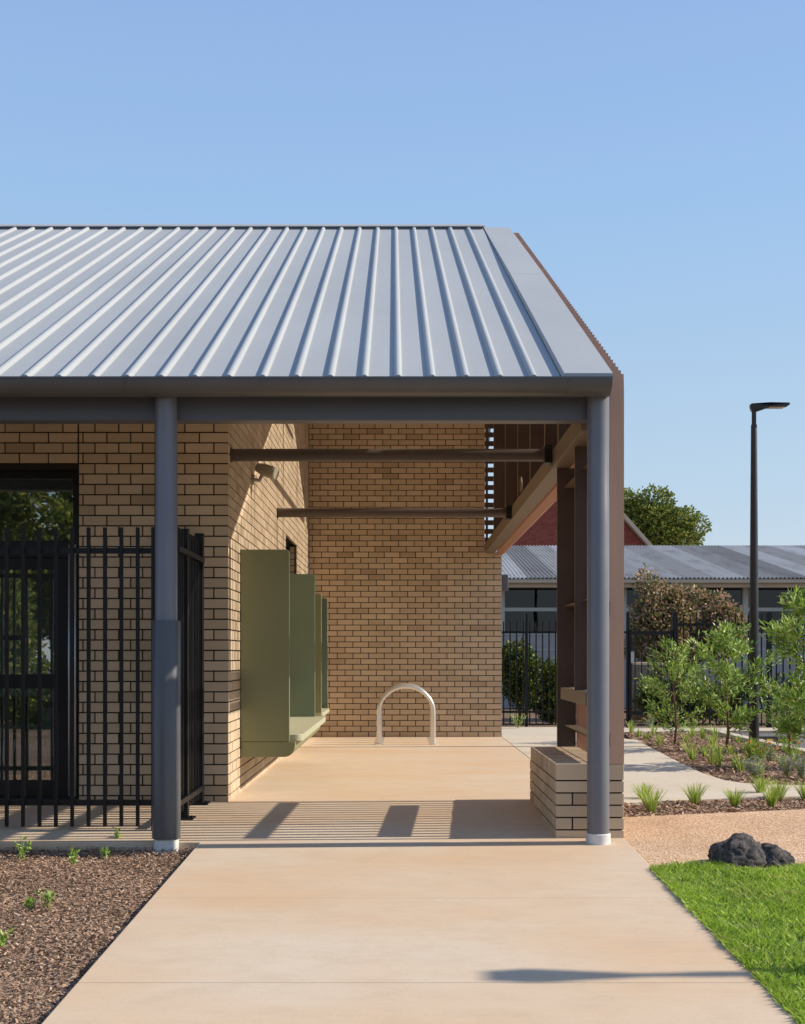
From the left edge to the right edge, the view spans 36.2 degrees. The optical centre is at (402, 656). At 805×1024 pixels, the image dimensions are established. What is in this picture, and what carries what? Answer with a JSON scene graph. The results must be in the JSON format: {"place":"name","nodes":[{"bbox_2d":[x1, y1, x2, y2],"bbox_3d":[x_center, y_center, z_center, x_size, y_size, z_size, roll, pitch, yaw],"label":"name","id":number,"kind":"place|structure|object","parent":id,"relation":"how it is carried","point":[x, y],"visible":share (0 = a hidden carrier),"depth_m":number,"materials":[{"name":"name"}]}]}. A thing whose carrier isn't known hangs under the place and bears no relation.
{"place":"outdoors","nodes":[
{"label":"outdoors","id":0,"kind":"place"},
{"bbox_2d":[0,737,627,849],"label":"breezeway floor","id":1,"kind":"structure","parent":0,"point":[390,789],"depth_m":9.91,"materials":[{"name":"beige concrete"}]},
{"bbox_2d":[112,827,121,837],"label":"seedling","id":2,"kind":"object","parent":1,"relation":"on","point":[116,834],"visible":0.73,"depth_m":8.62,"materials":[{"name":"green plant"}]},
{"bbox_2d":[177,527,210,818],"bbox_3d":[-1.670,0.116,9.560,0.160,2.243,1.220,0,0,0],"label":"picket fence","id":3,"kind":"object","parent":1,"relation":"on","point":[190,581],"visible":0.74,"depth_m":9.66,"materials":[{"name":"black metal"}]},
{"bbox_2d":[376,683,429,738],"bbox_3d":[0.044,0.818,18.450,0.900,0.832,0.130,0,0,0],"label":"bike hoop","id":4,"kind":"object","parent":1,"relation":"on","point":[405,683],"visible":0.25,"depth_m":18.44,"materials":[{"name":"silver metal"}]},
{"bbox_2d":[374,685,437,744],"bbox_3d":[0.044,0.813,17.180,0.900,0.832,0.130,0,0,0],"label":"bike hoop","id":5,"kind":"object","parent":1,"relation":"on","point":[418,689],"visible":1,"depth_m":17.16,"materials":[{"name":"silver metal"}]},
{"bbox_2d":[375,684,436,740],"bbox_3d":[0.044,0.816,18.050,0.900,0.832,0.130,0,0,0],"label":"bike hoop","id":6,"kind":"object","parent":1,"relation":"on","point":[381,718],"visible":0.24,"depth_m":18.04,"materials":[{"name":"silver metal"}]},
{"bbox_2d":[375,684,437,742],"bbox_3d":[0.044,0.815,17.620,0.900,0.832,0.130,0,0,0],"label":"bike hoop","id":7,"kind":"object","parent":1,"relation":"on","point":[430,741],"visible":0.28,"depth_m":17.61,"materials":[{"name":"silver metal"}]},
{"bbox_2d":[0,708,802,1023],"bbox_3d":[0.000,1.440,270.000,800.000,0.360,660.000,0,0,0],"label":"ground","id":8,"kind":"structure","parent":0,"point":[116,912],"depth_m":6.71,"materials":[{"name":"soil"}]},
{"bbox_2d":[0,527,154,830],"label":"picket fence","id":9,"kind":"object","parent":8,"relation":"on","point":[39,551],"visible":0.72,"depth_m":8.89,"materials":[{"name":"black metal"}]},
{"bbox_2d":[0,846,195,1023],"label":"mulch","id":10,"kind":"object","parent":8,"relation":"on","point":[57,901],"visible":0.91,"depth_m":6.76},
{"bbox_2d":[0,926,13,947],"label":"seedling","id":11,"kind":"object","parent":10,"relation":"on","point":[3,938],"visible":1,"depth_m":5.93,"materials":[{"name":"green plant"}]},
{"bbox_2d":[14,835,31,859],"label":"seedling","id":12,"kind":"object","parent":10,"relation":"on","point":[22,852],"visible":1,"depth_m":8.04,"materials":[{"name":"green plant"}]},
{"bbox_2d":[23,897,36,910],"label":"seedling","id":13,"kind":"object","parent":10,"relation":"on","point":[29,901],"visible":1,"depth_m":6.71,"materials":[{"name":"green plant"}]},
{"bbox_2d":[34,889,56,909],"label":"seedling","id":14,"kind":"object","parent":10,"relation":"on","point":[50,898],"visible":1,"depth_m":6.70,"materials":[{"name":"green plant"}]},
{"bbox_2d":[68,846,79,865],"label":"seedling","id":15,"kind":"object","parent":10,"relation":"on","point":[73,855],"visible":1,"depth_m":7.83,"materials":[{"name":"green plant"}]},
{"bbox_2d":[100,847,109,857],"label":"seedling","id":16,"kind":"object","parent":10,"relation":"on","point":[103,851],"visible":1,"depth_m":8.12,"materials":[{"name":"green plant"}]},
{"bbox_2d":[0,224,623,852],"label":"brick building","id":17,"kind":"structure","parent":8,"relation":"on","point":[366,388],"depth_m":10.28,"materials":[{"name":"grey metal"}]},
{"bbox_2d":[0,695,36,772],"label":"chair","id":18,"kind":"object","parent":17,"relation":"on","point":[15,730],"visible":0.3,"depth_m":12.43,"materials":[{"name":"black metal"}]},
{"bbox_2d":[0,696,48,779],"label":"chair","id":19,"kind":"object","parent":17,"relation":"on","point":[15,710],"visible":0.63,"depth_m":11.64,"materials":[{"name":"black metal"}]},
{"bbox_2d":[9,702,53,778],"bbox_3d":[-3.300,0.834,12.300,1.200,0.730,0.600,0,0,0],"label":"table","id":20,"kind":"object","parent":17,"relation":"on","point":[47,704],"visible":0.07,"depth_m":12.04,"materials":[{"name":"black metal"}]},
{"bbox_2d":[0,471,78,799],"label":"glazed door","id":21,"kind":"structure","parent":17,"relation":"in","point":[14,559],"depth_m":10.28,"materials":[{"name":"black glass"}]},
{"bbox_2d":[251,463,278,484],"bbox_3d":[-1.324,-1.750,11.780,0.278,0.209,0.132,0,0,18],"label":"security light","id":22,"kind":"object","parent":17,"relation":"attached to","point":[267,471],"visible":1,"depth_m":11.74,"materials":[{"name":"beige plastic"}]},
{"bbox_2d":[241,549,325,756],"bbox_3d":[-1.169,-0.026,12.620,0.549,1.847,3.360,0,0,0],"label":"wall bench","id":23,"kind":"object","parent":17,"relation":"attached to","point":[279,718],"depth_m":10.94,"materials":[{"name":"green metal"}]},
{"bbox_2d":[285,540,289,551],"bbox_3d":[-1.563,-0.768,15.973,0.050,1.507,1.542,0,0,0],"label":"window","id":24,"kind":"structure","parent":17,"relation":"in","point":[287,547],"depth_m":16.53,"materials":[{"name":"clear glass"}]},
{"bbox_2d":[315,593,328,716],"bbox_3d":[-1.217,0.025,16.012,0.454,1.620,1.265,0,0,0],"label":"wall bench","id":25,"kind":"object","parent":17,"relation":"attached to","point":[321,657],"depth_m":15.40,"materials":[{"name":"green metal"}]},
{"bbox_2d":[502,574,507,590],"bbox_3d":[1.563,-1.130,18.900,0.098,0.250,0.100,0,0,0],"label":"wall light","id":26,"kind":"object","parent":17,"relation":"attached to","point":[504,582],"visible":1,"depth_m":18.85,"materials":[{"name":"grey metal"}]},
{"bbox_2d":[510,714,526,727],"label":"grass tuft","id":27,"kind":"object","parent":8,"relation":"on","point":[520,723],"visible":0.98,"depth_m":21.16,"materials":[{"name":"green plant"}]},
{"bbox_2d":[501,638,547,724],"bbox_3d":[2.211,0.478,23.198,1.190,1.720,0.993,0,0,0],"label":"shrub","id":28,"kind":"object","parent":8,"relation":"on","point":[519,674],"visible":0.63,"depth_m":23.00,"materials":[{"name":"green plant"}]},
{"bbox_2d":[531,656,556,724],"bbox_3d":[2.804,0.685,23.371,1.072,1.380,0.986,0,0,0],"label":"shrub","id":29,"kind":"object","parent":8,"relation":"on","point":[552,693],"visible":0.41,"depth_m":23.16,"materials":[{"name":"green plant"}]},
{"bbox_2d":[502,613,628,727],"bbox_3d":[2.755,0.270,21.805,2.523,2.070,0.071,0,0,0],"label":"picket fence","id":30,"kind":"object","parent":8,"relation":"on","point":[526,632],"visible":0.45,"depth_m":21.79,"materials":[{"name":"black metal"}]},
{"bbox_2d":[530,746,623,837],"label":"brick wall","id":31,"kind":"structure","parent":8,"relation":"on","point":[558,787],"depth_m":8.61,"materials":[{"name":"beige brick"}]},
{"bbox_2d":[512,501,652,545],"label":"gabled house","id":32,"kind":"structure","parent":8,"relation":"on","point":[541,530],"depth_m":50.00,"materials":[{"name":"red brick"}]},
{"bbox_2d":[632,701,649,719],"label":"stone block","id":33,"kind":"structure","parent":8,"relation":"on","point":[635,717],"depth_m":23.90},
{"bbox_2d":[501,727,804,804],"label":"footpath","id":34,"kind":"structure","parent":8,"relation":"on","point":[643,763],"depth_m":12.68,"materials":[{"name":"concrete"}]},
{"bbox_2d":[632,782,665,798],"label":"grass tuft","id":35,"kind":"object","parent":34,"relation":"on","point":[644,787],"visible":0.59,"depth_m":10.48,"materials":[{"name":"green plant"}]},
{"bbox_2d":[746,774,777,792],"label":"grass tuft","id":36,"kind":"object","parent":34,"relation":"on","point":[757,786],"visible":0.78,"depth_m":10.94,"materials":[{"name":"green plant"}]},
{"bbox_2d":[624,483,711,545],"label":"broad tree","id":37,"kind":"object","parent":8,"relation":"on","point":[656,521],"visible":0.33,"depth_m":58.76,"materials":[{"name":"green plant"}]},
{"bbox_2d":[632,662,727,724],"bbox_3d":[5.228,0.747,23.200,1.803,1.314,0.939,0,0,0],"label":"hedge","id":38,"kind":"object","parent":8,"relation":"on","point":[657,700],"visible":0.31,"depth_m":23.05,"materials":[{"name":"green plant"}]},
{"bbox_2d":[624,562,759,675],"bbox_3d":[5.837,-0.290,24.977,2.868,3.259,1.648,0,0,0],"label":"shrub","id":39,"kind":"object","parent":8,"relation":"on","point":[652,609],"visible":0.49,"depth_m":24.75,"materials":[{"name":"brown plant"}]},
{"bbox_2d":[624,731,804,816],"bbox_3d":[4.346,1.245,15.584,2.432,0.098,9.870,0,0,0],"label":"mulch","id":40,"kind":"object","parent":8,"relation":"on","point":[704,760],"visible":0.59,"depth_m":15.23,"materials":[{"name":"brown wood"}]},
{"bbox_2d":[625,717,640,732],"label":"grass tuft","id":41,"kind":"object","parent":40,"relation":"on","point":[631,726],"visible":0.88,"depth_m":20.05,"materials":[{"name":"green plant"}]},
{"bbox_2d":[632,729,642,736],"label":"grass tuft","id":42,"kind":"object","parent":40,"relation":"on","point":[637,733],"visible":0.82,"depth_m":19.17,"materials":[{"name":"green plant"}]},
{"bbox_2d":[624,787,676,812],"bbox_3d":[1.977,1.143,9.837,0.497,0.213,0.419,0,0,0],"label":"grass tuft","id":43,"kind":"object","parent":40,"relation":"on","point":[651,805],"visible":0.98,"depth_m":9.82,"materials":[{"name":"green plant"}]},
{"bbox_2d":[650,723,658,735],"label":"grass tuft","id":44,"kind":"object","parent":40,"relation":"on","point":[653,732],"visible":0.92,"depth_m":19.54,"materials":[{"name":"green plant"}]},
{"bbox_2d":[651,732,664,745],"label":"grass tuft","id":45,"kind":"object","parent":40,"relation":"on","point":[659,739],"visible":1,"depth_m":17.29,"materials":[{"name":"green plant"}]},
{"bbox_2d":[634,635,709,743],"bbox_3d":[3.850,0.468,17.488,1.065,1.571,1.128,0,0,0],"label":"young tree","id":46,"kind":"object","parent":40,"relation":"on","point":[681,665],"visible":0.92,"depth_m":17.52,"materials":[{"name":"green plant"}]},
{"bbox_2d":[678,732,689,743],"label":"grass tuft","id":47,"kind":"object","parent":40,"relation":"on","point":[686,738],"visible":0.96,"depth_m":17.72,"materials":[{"name":"green plant"}]},
{"bbox_2d":[672,738,702,760],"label":"grass tuft","id":48,"kind":"object","parent":40,"relation":"on","point":[691,754],"visible":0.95,"depth_m":14.74,"materials":[{"name":"green plant"}]},
{"bbox_2d":[685,716,699,730],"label":"flowering plant","id":49,"kind":"object","parent":40,"relation":"on","point":[692,723],"visible":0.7,"depth_m":20.50,"materials":[{"name":"green plant"}]},
{"bbox_2d":[687,726,697,737],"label":"grass tuft","id":50,"kind":"object","parent":40,"relation":"on","point":[692,733],"visible":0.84,"depth_m":19.16,"materials":[{"name":"green plant"}]},
{"bbox_2d":[675,781,712,803],"bbox_3d":[2.411,1.132,10.195,0.457,0.207,0.444,0,0,0],"label":"grass tuft","id":51,"kind":"object","parent":40,"relation":"on","point":[694,797],"visible":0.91,"depth_m":10.20,"materials":[{"name":"green plant"}]},
{"bbox_2d":[698,744,708,755],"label":"grass tuft","id":52,"kind":"object","parent":40,"relation":"on","point":[706,750],"visible":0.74,"depth_m":15.40,"materials":[{"name":"green plant"}]},
{"bbox_2d":[696,725,714,738],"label":"grass tuft","id":53,"kind":"object","parent":40,"relation":"on","point":[702,732],"visible":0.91,"depth_m":18.66,"materials":[{"name":"green plant"}]},
{"bbox_2d":[622,797,804,816],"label":"mulch","id":54,"kind":"object","parent":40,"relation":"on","point":[779,805],"visible":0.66,"depth_m":10.04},
{"bbox_2d":[704,732,723,748],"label":"grass tuft","id":55,"kind":"object","parent":40,"relation":"on","point":[713,741],"visible":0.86,"depth_m":16.68,"materials":[{"name":"green plant"}]},
{"bbox_2d":[708,724,721,737],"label":"grass tuft","id":56,"kind":"object","parent":40,"relation":"on","point":[713,734],"visible":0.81,"depth_m":18.93,"materials":[{"name":"green plant"}]},
{"bbox_2d":[701,742,731,764],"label":"grass tuft","id":57,"kind":"object","parent":40,"relation":"on","point":[712,760],"visible":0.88,"depth_m":14.16,"materials":[{"name":"green plant"}]},
{"bbox_2d":[710,742,725,758],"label":"grass tuft","id":58,"kind":"object","parent":40,"relation":"on","point":[718,746],"visible":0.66,"depth_m":15.07,"materials":[{"name":"green plant"}]},
{"bbox_2d":[703,744,737,765],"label":"grass tuft","id":59,"kind":"object","parent":40,"relation":"on","point":[719,755],"visible":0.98,"depth_m":13.94,"materials":[{"name":"green plant"}]},
{"bbox_2d":[673,618,782,751],"bbox_3d":[4.178,0.371,16.077,1.342,1.753,1.191,0,0,-28],"label":"young tree","id":60,"kind":"object","parent":40,"relation":"on","point":[736,646],"visible":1,"depth_m":15.98,"materials":[{"name":"green plant"}]},
{"bbox_2d":[724,744,734,753],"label":"grass tuft","id":61,"kind":"object","parent":40,"relation":"on","point":[730,751],"visible":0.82,"depth_m":15.74,"materials":[{"name":"green plant"}]},
{"bbox_2d":[718,787,747,806],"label":"grass tuft","id":62,"kind":"object","parent":40,"relation":"on","point":[734,799],"visible":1,"depth_m":10.11,"materials":[{"name":"green plant"}]},
{"bbox_2d":[727,758,739,769],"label":"grass tuft","id":63,"kind":"object","parent":40,"relation":"on","point":[733,766],"visible":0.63,"depth_m":13.48,"materials":[{"name":"green plant"}]},
{"bbox_2d":[721,749,753,771],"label":"grass tuft","id":64,"kind":"object","parent":40,"relation":"on","point":[740,767],"visible":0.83,"depth_m":13.23,"materials":[{"name":"green plant"}]},
{"bbox_2d":[733,735,742,742],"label":"grass tuft","id":65,"kind":"object","parent":40,"relation":"on","point":[738,739],"visible":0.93,"depth_m":17.74,"materials":[{"name":"green plant"}]},
{"bbox_2d":[743,739,757,759],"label":"grass tuft","id":66,"kind":"object","parent":40,"relation":"on","point":[749,755],"visible":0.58,"depth_m":14.74,"materials":[{"name":"green plant"}]},
{"bbox_2d":[740,735,764,759],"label":"grass tuft","id":67,"kind":"object","parent":40,"relation":"on","point":[752,743],"visible":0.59,"depth_m":14.76,"materials":[{"name":"green plant"}]},
{"bbox_2d":[742,756,766,777],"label":"silver plant","id":68,"kind":"object","parent":40,"relation":"on","point":[754,770],"visible":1,"depth_m":12.42,"materials":[{"name":"green plant"}]},
{"bbox_2d":[748,741,770,764],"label":"flowering plant","id":69,"kind":"object","parent":40,"relation":"on","point":[757,751],"visible":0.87,"depth_m":14.00,"materials":[{"name":"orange plant"}]},
{"bbox_2d":[757,762,767,773],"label":"grass tuft","id":70,"kind":"object","parent":40,"relation":"on","point":[762,770],"visible":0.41,"depth_m":12.98,"materials":[{"name":"green plant"}]},
{"bbox_2d":[749,402,789,745],"bbox_3d":[5.028,-1.058,16.900,0.560,4.825,0.210,0,0,0],"label":"street lamp","id":71,"kind":"object","parent":40,"relation":"on","point":[753,613],"visible":0.78,"depth_m":16.86,"materials":[{"name":"black metal"}]},
{"bbox_2d":[754,784,786,807],"bbox_3d":[3.019,1.132,10.104,0.473,0.213,0.469,0,0,0],"label":"grass tuft","id":72,"kind":"object","parent":40,"relation":"on","point":[771,799],"visible":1,"depth_m":10.08,"materials":[{"name":"green plant"}]},
{"bbox_2d":[762,738,779,761],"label":"flowering plant","id":73,"kind":"object","parent":40,"relation":"on","point":[769,756],"visible":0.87,"depth_m":14.44,"materials":[{"name":"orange plant"}]},
{"bbox_2d":[760,779,796,799],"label":"grass tuft","id":74,"kind":"object","parent":40,"relation":"on","point":[777,784],"visible":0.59,"depth_m":10.58,"materials":[{"name":"green plant"}]},
{"bbox_2d":[753,586,804,742],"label":"young tree","id":75,"kind":"object","parent":40,"relation":"on","point":[786,724],"visible":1,"depth_m":13.70,"materials":[{"name":"green plant"}]},
{"bbox_2d":[772,752,801,777],"bbox_3d":[3.890,1.104,12.531,0.215,0.280,0.269,0,0,-19],"label":"silver plant","id":76,"kind":"object","parent":40,"relation":"on","point":[786,769],"visible":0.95,"depth_m":12.51,"materials":[{"name":"green plant"}]},
{"bbox_2d":[780,738,801,757],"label":"flowering plant","id":77,"kind":"object","parent":40,"relation":"on","point":[786,750],"visible":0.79,"depth_m":14.78,"materials":[{"name":"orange plant"}]},
{"bbox_2d":[782,779,804,801],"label":"grass tuft","id":78,"kind":"object","parent":40,"relation":"on","point":[802,790],"visible":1,"depth_m":10.47,"materials":[{"name":"green plant"}]},
{"bbox_2d":[792,748,802,760],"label":"grass tuft","id":79,"kind":"object","parent":40,"relation":"on","point":[798,753],"visible":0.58,"depth_m":14.46,"materials":[{"name":"green plant"}]},
{"bbox_2d":[791,753,804,777],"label":"silver plant","id":80,"kind":"object","parent":40,"relation":"on","point":[801,768],"visible":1,"depth_m":12.40,"materials":[{"name":"green plant"}]},
{"bbox_2d":[624,728,804,734],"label":"footpath","id":81,"kind":"structure","parent":8,"relation":"on","point":[761,730],"depth_m":20.69,"materials":[{"name":"concrete"}]},
{"bbox_2d":[672,612,771,727],"bbox_3d":[5.649,0.260,21.805,1.760,2.090,0.071,0,0,0],"label":"picket fence","id":82,"kind":"object","parent":8,"relation":"on","point":[675,624],"visible":0.52,"depth_m":21.79,"materials":[{"name":"black metal"}]},
{"bbox_2d":[628,630,673,723],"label":"fence gate","id":83,"kind":"structure","parent":82,"relation":"attached to","point":[631,653],"depth_m":21.78,"materials":[{"name":"metal"}]},
{"bbox_2d":[704,728,804,755],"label":"kerb","id":84,"kind":"structure","parent":8,"relation":"on","point":[732,735],"depth_m":18.23,"materials":[{"name":"concrete"}]},
{"bbox_2d":[706,668,804,724],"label":"hedge","id":85,"kind":"object","parent":8,"relation":"on","point":[739,697],"visible":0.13,"depth_m":23.24,"materials":[{"name":"green plant"}]},
{"bbox_2d":[759,683,804,750],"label":"shrub","id":86,"kind":"object","parent":8,"relation":"on","point":[776,708],"visible":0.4,"depth_m":16.07,"materials":[{"name":"green plant"}]},
{"bbox_2d":[772,628,804,721],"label":"picket fence","id":87,"kind":"object","parent":8,"relation":"on","point":[789,672],"visible":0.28,"depth_m":21.99,"materials":[{"name":"black metal"}]},
{"bbox_2d":[0,0,804,573],"label":"sky","id":88,"kind":"structure","parent":0,"point":[649,155],"materials":[{"name":"blue"}]},
{"bbox_2d":[42,842,796,1023],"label":"concrete path","id":89,"kind":"structure","parent":0,"point":[403,933],"depth_m":5.82,"materials":[{"name":"beige concrete"}]},
{"bbox_2d":[632,681,649,699],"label":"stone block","id":90,"kind":"structure","parent":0,"point":[633,690],"depth_m":23.91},
{"bbox_2d":[632,662,663,680],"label":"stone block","id":91,"kind":"structure","parent":90,"relation":"on","point":[638,669],"depth_m":23.90,"materials":[{"name":"grey stone"}]},
{"bbox_2d":[484,545,804,707],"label":"long building","id":92,"kind":"structure","parent":0,"point":[530,571],"depth_m":30.78,"materials":[{"name":"metal"}]},
{"bbox_2d":[501,588,556,634],"bbox_3d":[3.180,-1.134,30.775,1.520,1.196,0.110,0,0,0],"label":"window","id":93,"kind":"structure","parent":92,"relation":"in","point":[540,604],"depth_m":30.78,"materials":[{"name":"grey glass"}]},
{"bbox_2d":[624,588,675,634],"bbox_3d":[6.220,-1.134,30.775,1.520,1.196,0.110,0,0,0],"label":"window","id":94,"kind":"structure","parent":92,"relation":"in","point":[629,596],"depth_m":30.78,"materials":[{"name":"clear glass"}]},
{"bbox_2d":[683,588,742,620],"bbox_3d":[7.740,-1.134,30.775,1.520,1.196,0.110,0,0,0],"label":"window","id":95,"kind":"structure","parent":92,"relation":"in","point":[736,594],"depth_m":30.78,"materials":[{"name":"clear glass"}]},
{"bbox_2d":[743,588,803,634],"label":"window","id":96,"kind":"structure","parent":92,"relation":"in","point":[768,600],"depth_m":30.78,"materials":[{"name":"grey glass"}]},
{"bbox_2d":[643,714,655,727],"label":"flowering plant","id":97,"kind":"object","parent":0,"point":[650,724],"visible":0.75,"depth_m":21.39,"materials":[{"name":"green plant"}]},
{"bbox_2d":[622,809,804,868],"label":"gravel","id":98,"kind":"structure","parent":0,"point":[656,840],"depth_m":8.88,"materials":[{"name":"beige gravel"}]},
{"bbox_2d":[707,832,794,867],"bbox_3d":[2.200,1.238,7.763,0.534,0.243,0.353,0,0,0],"label":"boulder","id":99,"kind":"object","parent":98,"relation":"on","point":[740,849],"visible":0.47,"depth_m":7.67,"materials":[{"name":"black stone"}]},
{"bbox_2d":[648,858,804,1023],"bbox_3d":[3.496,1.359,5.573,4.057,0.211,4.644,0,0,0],"label":"lawn grass","id":100,"kind":"structure","parent":0,"point":[700,910],"depth_m":6.39,"materials":[{"name":"green plant"}]},
{"bbox_2d":[736,733,804,747],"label":"road","id":101,"kind":"structure","parent":0,"point":[774,734],"depth_m":19.74,"materials":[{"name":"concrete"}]},
{"bbox_2d":[759,736,795,743],"bbox_3d":[5.401,1.215,17.900,0.600,0.100,0.140,0,0,0],"label":"wheel stop","id":102,"kind":"object","parent":101,"relation":"on","point":[770,738],"visible":0.29,"depth_m":17.85,"materials":[{"name":"yellow concrete"}]}
]}

